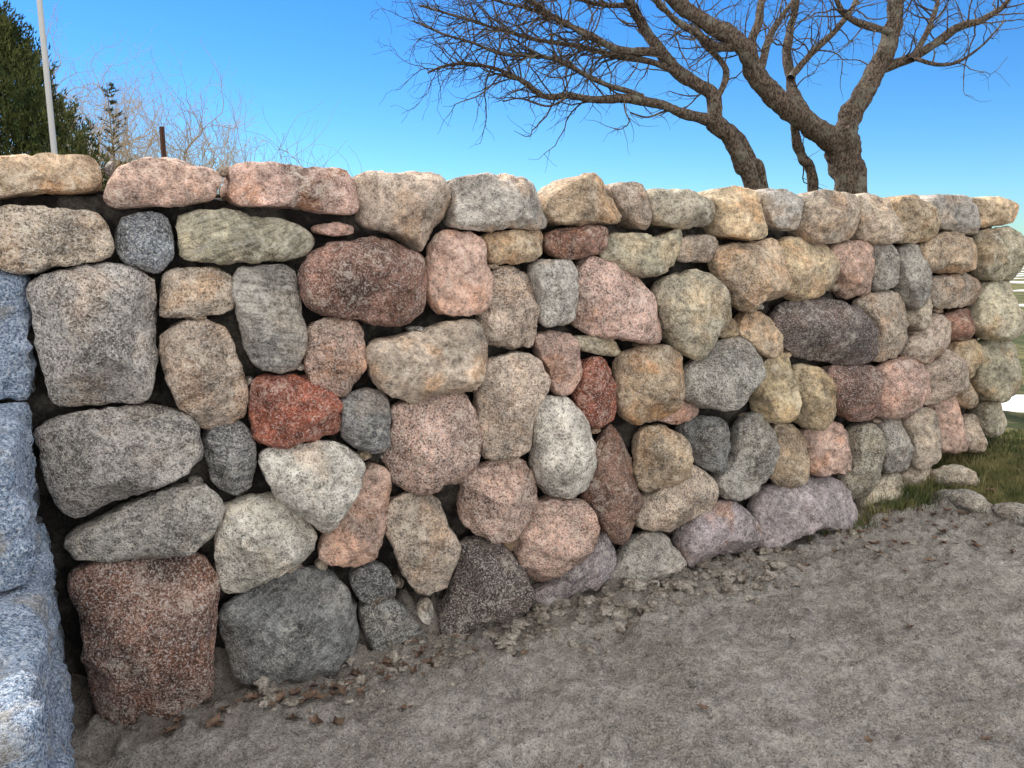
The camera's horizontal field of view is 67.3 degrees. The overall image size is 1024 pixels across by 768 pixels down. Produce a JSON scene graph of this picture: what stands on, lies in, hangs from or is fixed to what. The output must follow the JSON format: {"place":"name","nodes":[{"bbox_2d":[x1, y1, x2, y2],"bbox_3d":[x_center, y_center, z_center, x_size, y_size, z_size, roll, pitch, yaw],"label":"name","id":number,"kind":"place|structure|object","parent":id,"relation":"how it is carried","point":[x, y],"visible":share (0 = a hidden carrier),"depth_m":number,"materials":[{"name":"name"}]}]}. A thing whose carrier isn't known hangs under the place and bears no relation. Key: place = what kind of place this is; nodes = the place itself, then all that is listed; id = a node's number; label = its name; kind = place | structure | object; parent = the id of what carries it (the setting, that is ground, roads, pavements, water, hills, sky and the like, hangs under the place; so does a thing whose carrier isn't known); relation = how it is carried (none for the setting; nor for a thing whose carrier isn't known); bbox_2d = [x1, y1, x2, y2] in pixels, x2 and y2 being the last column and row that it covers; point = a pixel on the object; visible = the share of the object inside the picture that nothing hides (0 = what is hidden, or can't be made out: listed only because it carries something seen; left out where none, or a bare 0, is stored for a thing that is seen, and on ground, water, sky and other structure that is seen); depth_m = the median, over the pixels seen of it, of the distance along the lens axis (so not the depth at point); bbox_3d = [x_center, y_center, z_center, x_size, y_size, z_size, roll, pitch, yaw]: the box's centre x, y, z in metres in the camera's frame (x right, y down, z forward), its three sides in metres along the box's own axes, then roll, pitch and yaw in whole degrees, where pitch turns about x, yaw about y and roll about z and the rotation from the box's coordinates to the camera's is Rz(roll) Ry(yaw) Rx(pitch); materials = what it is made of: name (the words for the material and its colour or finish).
{"place":"outdoors","nodes":[
{"label":"outdoors","id":0,"kind":"place"},
{"bbox_2d":[0,0,1023,235],"label":"sky","id":1,"kind":"structure","parent":0,"point":[920,134],"materials":[{"name":"blue"}]},
{"bbox_2d":[70,266,1023,767],"bbox_3d":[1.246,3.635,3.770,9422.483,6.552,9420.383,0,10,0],"label":"ground","id":2,"kind":"structure","parent":0,"point":[814,714],"depth_m":2.64,"materials":[{"name":"soil"}]},
{"bbox_2d":[0,270,75,767],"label":"granite steps","id":3,"kind":"structure","parent":2,"relation":"on","point":[37,709],"depth_m":1.80,"materials":[{"name":"stone"}]},
{"bbox_2d":[0,0,109,190],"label":"juniper tree","id":4,"kind":"object","parent":2,"relation":"on","point":[23,114],"visible":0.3,"depth_m":5.62,"materials":[{"name":"green plant"}]},
{"bbox_2d":[1,25,252,184],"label":"bare shrub","id":5,"kind":"object","parent":2,"relation":"on","point":[130,130],"visible":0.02,"depth_m":10.91,"materials":[{"name":"beige plant"}]},
{"bbox_2d":[67,552,220,727],"bbox_3d":[-1.172,0.829,2.499,0.441,0.591,0.265,-5,11,-26],"label":"fieldstone","id":6,"kind":"object","parent":2,"relation":"on","point":[148,626],"visible":0.95,"depth_m":2.41,"materials":[{"name":"stone"}]},
{"bbox_2d":[64,482,225,561],"bbox_3d":[-1.167,0.445,2.464,0.473,0.230,0.193,-4,11,-23],"label":"fieldstone","id":7,"kind":"object","parent":6,"relation":"on","point":[184,519],"visible":1,"depth_m":2.41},
{"bbox_2d":[33,402,203,517],"bbox_3d":[-1.213,0.234,2.398,0.466,0.337,0.222,-5,11,-25],"label":"fieldstone","id":8,"kind":"object","parent":7,"relation":"on","point":[91,460],"visible":1,"depth_m":2.32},
{"bbox_2d":[26,262,158,406],"bbox_3d":[-1.252,-0.148,2.321,0.319,0.437,0.259,0,10,0],"label":"fieldstone","id":9,"kind":"object","parent":8,"relation":"on","point":[94,327],"visible":1,"depth_m":2.24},
{"bbox_2d":[0,204,114,274],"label":"fieldstone","id":10,"kind":"object","parent":9,"relation":"on","point":[36,239],"visible":1,"depth_m":2.18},
{"bbox_2d":[0,153,101,199],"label":"fieldstone","id":11,"kind":"object","parent":10,"relation":"on","point":[23,175],"visible":0.96,"depth_m":2.20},
{"bbox_2d":[114,211,174,273],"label":"fieldstone","id":12,"kind":"object","parent":9,"relation":"on","point":[144,241],"visible":0.99,"depth_m":2.32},
{"bbox_2d":[10,3,278,193],"bbox_3d":[-5.320,-1.145,9.250,5.500,6.612,5.674,0,10,0],"label":"bare shrub","id":13,"kind":"object","parent":2,"relation":"on","point":[148,130],"visible":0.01,"depth_m":8.60,"materials":[{"name":"beige plant"}]},
{"bbox_2d":[68,46,259,193],"bbox_3d":[-4.644,-1.862,9.469,3.605,3.885,5.265,-3,10,-17],"label":"bare shrub","id":14,"kind":"object","parent":2,"relation":"on","point":[190,155],"visible":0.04,"depth_m":8.82,"materials":[{"name":"beige plant"}]},
{"bbox_2d":[218,565,358,685],"bbox_3d":[-0.784,0.860,2.733,0.480,0.417,0.256,-5,11,-28],"label":"fieldstone","id":15,"kind":"object","parent":2,"relation":"on","point":[298,624],"visible":0.94,"depth_m":2.66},
{"bbox_2d":[213,492,316,593],"bbox_3d":[-0.853,0.542,2.665,0.351,0.328,0.214,-5,11,-28],"label":"fieldstone","id":16,"kind":"object","parent":15,"relation":"on","point":[260,539],"visible":0.98,"depth_m":2.60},
{"bbox_2d":[200,420,256,494],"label":"fieldstone","id":17,"kind":"object","parent":16,"relation":"on","point":[229,456],"visible":0.96,"depth_m":2.52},
{"bbox_2d":[159,319,247,429],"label":"fieldstone","id":18,"kind":"object","parent":17,"relation":"on","point":[203,371],"visible":1,"depth_m":2.42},
{"bbox_2d":[157,266,234,318],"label":"fieldstone","id":19,"kind":"object","parent":18,"relation":"on","point":[193,292],"visible":1,"depth_m":2.40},
{"bbox_2d":[258,440,365,533],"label":"fieldstone","id":20,"kind":"object","parent":16,"relation":"on","point":[317,484],"visible":1,"depth_m":2.60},
{"bbox_2d":[248,373,342,448],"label":"fieldstone","id":21,"kind":"object","parent":20,"relation":"on","point":[287,411],"visible":0.98,"depth_m":2.56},
{"bbox_2d":[232,264,307,373],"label":"fieldstone","id":22,"kind":"object","parent":21,"relation":"on","point":[267,308],"visible":0.99,"depth_m":2.49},
{"bbox_2d":[175,208,314,264],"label":"fieldstone","id":23,"kind":"object","parent":22,"relation":"on","point":[224,236],"visible":1,"depth_m":2.42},
{"bbox_2d":[357,597,426,650],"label":"fieldstone","id":24,"kind":"object","parent":2,"relation":"on","point":[392,621],"visible":0.88,"depth_m":2.85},
{"bbox_2d":[348,560,395,606],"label":"fieldstone","id":25,"kind":"object","parent":24,"relation":"on","point":[373,583],"visible":0.95,"depth_m":2.82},
{"bbox_2d":[317,461,391,567],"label":"fieldstone","id":26,"kind":"object","parent":25,"relation":"on","point":[354,538],"visible":0.84,"depth_m":2.76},
{"bbox_2d":[338,387,391,453],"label":"fieldstone","id":27,"kind":"object","parent":26,"relation":"on","point":[365,413],"visible":0.96,"depth_m":2.68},
{"bbox_2d":[302,317,366,397],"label":"fieldstone","id":28,"kind":"object","parent":27,"relation":"on","point":[334,360],"visible":0.91,"depth_m":2.61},
{"bbox_2d":[297,236,427,326],"bbox_3d":[-0.502,-0.349,2.647,0.459,0.317,0.231,-5,11,-26],"label":"fieldstone","id":29,"kind":"object","parent":28,"relation":"on","point":[374,280],"visible":1,"depth_m":2.57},
{"bbox_2d":[352,170,450,251],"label":"fieldstone","id":30,"kind":"object","parent":29,"relation":"on","point":[407,209],"visible":0.96,"depth_m":2.62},
{"bbox_2d":[437,535,534,634],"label":"fieldstone","id":31,"kind":"object","parent":2,"relation":"on","point":[489,585],"visible":0.94,"depth_m":2.99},
{"bbox_2d":[385,491,461,595],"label":"fieldstone","id":32,"kind":"object","parent":31,"relation":"on","point":[421,536],"visible":0.98,"depth_m":2.87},
{"bbox_2d":[381,393,482,494],"bbox_3d":[-0.298,0.210,2.876,0.382,0.393,0.237,-7,12,-34],"label":"fieldstone","id":33,"kind":"object","parent":32,"relation":"on","point":[435,445],"visible":0.95,"depth_m":2.80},
{"bbox_2d":[366,319,487,403],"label":"fieldstone","id":34,"kind":"object","parent":33,"relation":"on","point":[437,359],"visible":1,"depth_m":2.73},
{"bbox_2d":[424,229,492,316],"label":"fieldstone","id":35,"kind":"object","parent":34,"relation":"on","point":[460,277],"visible":0.96,"depth_m":2.76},
{"bbox_2d":[456,458,538,544],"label":"fieldstone","id":36,"kind":"object","parent":31,"relation":"on","point":[497,503],"visible":0.95,"depth_m":2.96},
{"bbox_2d":[472,350,550,460],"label":"fieldstone","id":37,"kind":"object","parent":36,"relation":"on","point":[510,393],"visible":0.93,"depth_m":2.92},
{"bbox_2d":[475,265,539,349],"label":"fieldstone","id":38,"kind":"object","parent":37,"relation":"on","point":[508,318],"visible":0.94,"depth_m":2.89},
{"bbox_2d":[480,229,542,264],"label":"fieldstone","id":39,"kind":"object","parent":38,"relation":"on","point":[514,246],"visible":0.98,"depth_m":2.87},
{"bbox_2d":[442,172,547,232],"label":"fieldstone","id":40,"kind":"object","parent":39,"relation":"on","point":[487,202],"visible":0.98,"depth_m":2.77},
{"bbox_2d":[0,194,991,677],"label":"wall core behind stones","id":41,"kind":"object","parent":2,"relation":"on","point":[58,524],"visible":0.05,"depth_m":2.63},
{"bbox_2d":[103,157,222,209],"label":"fieldstone","id":42,"kind":"object","parent":41,"relation":"on","point":[151,182],"visible":1,"depth_m":2.30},
{"bbox_2d":[220,161,359,214],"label":"fieldstone","id":43,"kind":"object","parent":41,"relation":"on","point":[312,189],"visible":0.96,"depth_m":2.48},
{"bbox_2d":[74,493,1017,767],"bbox_3d":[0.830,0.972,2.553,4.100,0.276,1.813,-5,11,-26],"label":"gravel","id":44,"kind":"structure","parent":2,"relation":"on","point":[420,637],"depth_m":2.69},
{"bbox_2d":[225,508,916,713],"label":"dirt clods","id":45,"kind":"object","parent":2,"relation":"on","point":[507,640],"visible":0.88,"depth_m":3.13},
{"bbox_2d":[531,531,616,605],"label":"fieldstone","id":46,"kind":"object","parent":2,"relation":"on","point":[594,570],"visible":0.81,"depth_m":3.25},
{"bbox_2d":[512,494,599,581],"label":"fieldstone","id":47,"kind":"object","parent":46,"relation":"on","point":[558,537],"visible":0.9,"depth_m":3.09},
{"bbox_2d":[527,395,596,498],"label":"fieldstone","id":48,"kind":"object","parent":47,"relation":"on","point":[562,461],"visible":0.98,"depth_m":3.03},
{"bbox_2d":[531,330,582,395],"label":"fieldstone","id":49,"kind":"object","parent":48,"relation":"on","point":[557,353],"visible":0.94,"depth_m":3.03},
{"bbox_2d":[526,259,578,327],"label":"fieldstone","id":50,"kind":"object","parent":49,"relation":"on","point":[555,283],"visible":0.98,"depth_m":2.96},
{"bbox_2d":[542,224,608,259],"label":"fieldstone","id":51,"kind":"object","parent":50,"relation":"on","point":[574,243],"visible":1,"depth_m":2.98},
{"bbox_2d":[537,172,621,226],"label":"fieldstone","id":52,"kind":"object","parent":51,"relation":"on","point":[582,199],"visible":0.94,"depth_m":2.95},
{"bbox_2d":[577,423,644,544],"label":"fieldstone","id":53,"kind":"object","parent":46,"relation":"on","point":[612,497],"visible":0.88,"depth_m":3.24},
{"bbox_2d":[590,427,600,433],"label":"fieldstone","id":54,"kind":"object","parent":53,"relation":"on","point":[595,431],"visible":0.63,"depth_m":3.22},
{"bbox_2d":[571,356,616,428],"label":"fieldstone","id":55,"kind":"object","parent":54,"relation":"on","point":[593,396],"visible":0.91,"depth_m":3.12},
{"bbox_2d":[161,487,1015,767],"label":"fallen leaves","id":56,"kind":"object","parent":2,"relation":"on","point":[215,720],"visible":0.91,"depth_m":2.63,"materials":[{"name":"brown plant"}]},
{"bbox_2d":[612,530,686,582],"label":"fieldstone","id":57,"kind":"object","parent":2,"relation":"on","point":[646,556],"visible":0.85,"depth_m":3.39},
{"bbox_2d":[634,464,718,532],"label":"fieldstone","id":58,"kind":"object","parent":57,"relation":"on","point":[669,509],"visible":0.87,"depth_m":3.38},
{"bbox_2d":[631,423,693,492],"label":"fieldstone","id":59,"kind":"object","parent":58,"relation":"on","point":[662,455],"visible":1,"depth_m":3.31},
{"bbox_2d":[612,344,685,424],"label":"fieldstone","id":60,"kind":"object","parent":59,"relation":"on","point":[649,379],"visible":0.99,"depth_m":3.19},
{"bbox_2d":[570,255,661,343],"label":"fieldstone","id":61,"kind":"object","parent":60,"relation":"on","point":[615,301],"visible":0.97,"depth_m":3.07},
{"bbox_2d":[598,228,681,277],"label":"fieldstone","id":62,"kind":"object","parent":61,"relation":"on","point":[642,255],"visible":0.98,"depth_m":3.12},
{"bbox_2d":[605,181,651,229],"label":"fieldstone","id":63,"kind":"object","parent":62,"relation":"on","point":[631,201],"visible":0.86,"depth_m":3.09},
{"bbox_2d":[646,188,715,229],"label":"fieldstone","id":64,"kind":"object","parent":62,"relation":"on","point":[681,209],"visible":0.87,"depth_m":3.16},
{"bbox_2d":[674,415,731,473],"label":"fieldstone","id":65,"kind":"object","parent":58,"relation":"on","point":[707,438],"visible":0.93,"depth_m":3.45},
{"bbox_2d":[683,336,766,411],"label":"fieldstone","id":66,"kind":"object","parent":65,"relation":"on","point":[726,374],"visible":0.94,"depth_m":3.35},
{"bbox_2d":[650,269,731,360],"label":"fieldstone","id":67,"kind":"object","parent":66,"relation":"on","point":[694,311],"visible":0.98,"depth_m":3.24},
{"bbox_2d":[370,0,1023,193],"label":"bare tree","id":68,"kind":"object","parent":2,"relation":"on","point":[839,143],"visible":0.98,"depth_m":5.43,"materials":[{"name":"brown plant"}]},
{"bbox_2d":[670,497,762,568],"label":"fieldstone","id":69,"kind":"object","parent":2,"relation":"on","point":[723,527],"visible":0.93,"depth_m":3.53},
{"bbox_2d":[708,411,780,500],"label":"fieldstone","id":70,"kind":"object","parent":69,"relation":"on","point":[753,456],"visible":0.91,"depth_m":3.57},
{"bbox_2d":[748,353,801,423],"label":"fieldstone","id":71,"kind":"object","parent":70,"relation":"on","point":[775,397],"visible":0.91,"depth_m":3.56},
{"bbox_2d":[733,311,783,358],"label":"fieldstone","id":72,"kind":"object","parent":71,"relation":"on","point":[761,332],"visible":0.88,"depth_m":3.51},
{"bbox_2d":[706,238,791,313],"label":"fieldstone","id":73,"kind":"object","parent":72,"relation":"on","point":[752,276],"visible":0.97,"depth_m":3.34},
{"bbox_2d":[697,185,767,240],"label":"fieldstone","id":74,"kind":"object","parent":73,"relation":"on","point":[739,213],"visible":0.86,"depth_m":3.31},
{"bbox_2d":[746,474,857,548],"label":"fieldstone","id":75,"kind":"object","parent":2,"relation":"on","point":[783,516],"visible":0.84,"depth_m":3.71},
{"bbox_2d":[769,423,809,488],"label":"fieldstone","id":76,"kind":"object","parent":75,"relation":"on","point":[792,469],"visible":0.84,"depth_m":3.70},
{"bbox_2d":[797,421,851,476],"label":"fieldstone","id":77,"kind":"object","parent":75,"relation":"on","point":[829,451],"visible":0.87,"depth_m":3.79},
{"bbox_2d":[791,363,836,430],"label":"fieldstone","id":78,"kind":"object","parent":77,"relation":"on","point":[817,386],"visible":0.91,"depth_m":3.65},
{"bbox_2d":[832,422,886,498],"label":"fieldstone","id":79,"kind":"object","parent":2,"relation":"on","point":[868,445],"visible":0.89,"depth_m":3.92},
{"bbox_2d":[820,365,884,421],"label":"fieldstone","id":80,"kind":"object","parent":79,"relation":"on","point":[859,392],"visible":0.87,"depth_m":3.80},
{"bbox_2d":[767,297,878,365],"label":"fieldstone","id":81,"kind":"object","parent":80,"relation":"on","point":[835,332],"visible":0.98,"depth_m":3.65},
{"bbox_2d":[777,236,840,301],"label":"fieldstone","id":82,"kind":"object","parent":81,"relation":"on","point":[814,271],"visible":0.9,"depth_m":3.54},
{"bbox_2d":[756,188,803,230],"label":"fieldstone","id":83,"kind":"object","parent":82,"relation":"on","point":[782,209],"visible":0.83,"depth_m":3.42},
{"bbox_2d":[787,189,859,244],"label":"fieldstone","id":84,"kind":"object","parent":82,"relation":"on","point":[830,216],"visible":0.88,"depth_m":3.54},
{"bbox_2d":[826,240,874,299],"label":"fieldstone","id":85,"kind":"object","parent":81,"relation":"on","point":[855,258],"visible":0.9,"depth_m":3.71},
{"bbox_2d":[853,472,904,507],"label":"fieldstone","id":86,"kind":"object","parent":2,"relation":"on","point":[890,483],"visible":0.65,"depth_m":4.09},
{"bbox_2d":[871,417,914,473],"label":"fieldstone","id":87,"kind":"object","parent":86,"relation":"on","point":[899,450],"visible":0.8,"depth_m":4.06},
{"bbox_2d":[874,356,930,419],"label":"fieldstone","id":88,"kind":"object","parent":87,"relation":"on","point":[906,390],"visible":0.87,"depth_m":3.94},
{"bbox_2d":[851,290,908,361],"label":"fieldstone","id":89,"kind":"object","parent":88,"relation":"on","point":[885,311],"visible":0.91,"depth_m":3.88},
{"bbox_2d":[871,244,899,290],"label":"fieldstone","id":90,"kind":"object","parent":89,"relation":"on","point":[887,267],"visible":0.82,"depth_m":3.79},
{"bbox_2d":[849,193,903,245],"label":"fieldstone","id":91,"kind":"object","parent":90,"relation":"on","point":[880,223],"visible":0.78,"depth_m":3.71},
{"bbox_2d":[899,466,931,487],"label":"fieldstone","id":92,"kind":"object","parent":2,"relation":"on","point":[911,473],"visible":0.38,"depth_m":4.18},
{"bbox_2d":[901,407,941,469],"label":"fieldstone","id":93,"kind":"object","parent":92,"relation":"on","point":[922,428],"visible":0.91,"depth_m":4.14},
{"bbox_2d":[809,428,1023,540],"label":"grass","id":94,"kind":"structure","parent":2,"relation":"on","point":[914,490],"depth_m":4.12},
{"bbox_2d":[923,397,968,453],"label":"fieldstone","id":95,"kind":"object","parent":2,"relation":"on","point":[954,438],"visible":0.69,"depth_m":4.22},
{"bbox_2d":[924,349,969,405],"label":"fieldstone","id":96,"kind":"object","parent":95,"relation":"on","point":[947,370],"visible":0.78,"depth_m":4.11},
{"bbox_2d":[898,313,951,364],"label":"fieldstone","id":97,"kind":"object","parent":96,"relation":"on","point":[929,345],"visible":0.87,"depth_m":4.02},
{"bbox_2d":[906,294,932,330],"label":"fieldstone","id":98,"kind":"object","parent":97,"relation":"on","point":[919,320],"visible":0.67,"depth_m":3.98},
{"bbox_2d":[891,243,931,309],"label":"fieldstone","id":99,"kind":"object","parent":98,"relation":"on","point":[912,287],"visible":0.86,"depth_m":3.90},
{"bbox_2d":[883,194,940,243],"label":"fieldstone","id":100,"kind":"object","parent":99,"relation":"on","point":[920,220],"visible":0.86,"depth_m":3.83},
{"bbox_2d":[961,414,987,452],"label":"fieldstone","id":101,"kind":"object","parent":2,"relation":"on","point":[978,442],"visible":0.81,"depth_m":4.34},
{"bbox_2d":[955,383,978,408],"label":"fieldstone","id":102,"kind":"object","parent":101,"relation":"on","point":[968,398],"visible":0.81,"depth_m":4.30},
{"bbox_2d":[947,339,984,379],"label":"fieldstone","id":103,"kind":"object","parent":102,"relation":"on","point":[971,352],"visible":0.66,"depth_m":4.22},
{"bbox_2d":[941,307,974,340],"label":"fieldstone","id":104,"kind":"object","parent":103,"relation":"on","point":[962,324],"visible":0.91,"depth_m":4.15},
{"bbox_2d":[930,273,981,308],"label":"fieldstone","id":105,"kind":"object","parent":104,"relation":"on","point":[953,290],"visible":0.9,"depth_m":4.07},
{"bbox_2d":[916,231,977,273],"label":"fieldstone","id":106,"kind":"object","parent":105,"relation":"on","point":[949,252],"visible":0.94,"depth_m":4.01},
{"bbox_2d":[919,194,980,234],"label":"fieldstone","id":107,"kind":"object","parent":106,"relation":"on","point":[959,213],"visible":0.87,"depth_m":4.00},
{"bbox_2d":[935,489,1023,525],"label":"stone edging","id":108,"kind":"object","parent":2,"relation":"on","point":[967,500],"visible":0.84,"depth_m":3.88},
{"bbox_2d":[966,401,1006,437],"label":"fieldstone","id":109,"kind":"object","parent":2,"relation":"on","point":[990,415],"visible":0.79,"depth_m":4.40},
{"bbox_2d":[969,339,1022,402],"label":"fieldstone","id":110,"kind":"object","parent":109,"relation":"on","point":[997,377],"visible":0.88,"depth_m":4.31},
{"bbox_2d":[966,280,1023,341],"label":"fieldstone","id":111,"kind":"object","parent":110,"relation":"on","point":[997,312],"visible":0.97,"depth_m":4.18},
{"bbox_2d":[966,226,1023,281],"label":"fieldstone","id":112,"kind":"object","parent":111,"relation":"on","point":[1000,253],"visible":0.97,"depth_m":4.14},
{"bbox_2d":[971,196,1018,227],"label":"fieldstone","id":113,"kind":"object","parent":112,"relation":"on","point":[997,211],"visible":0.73,"depth_m":4.16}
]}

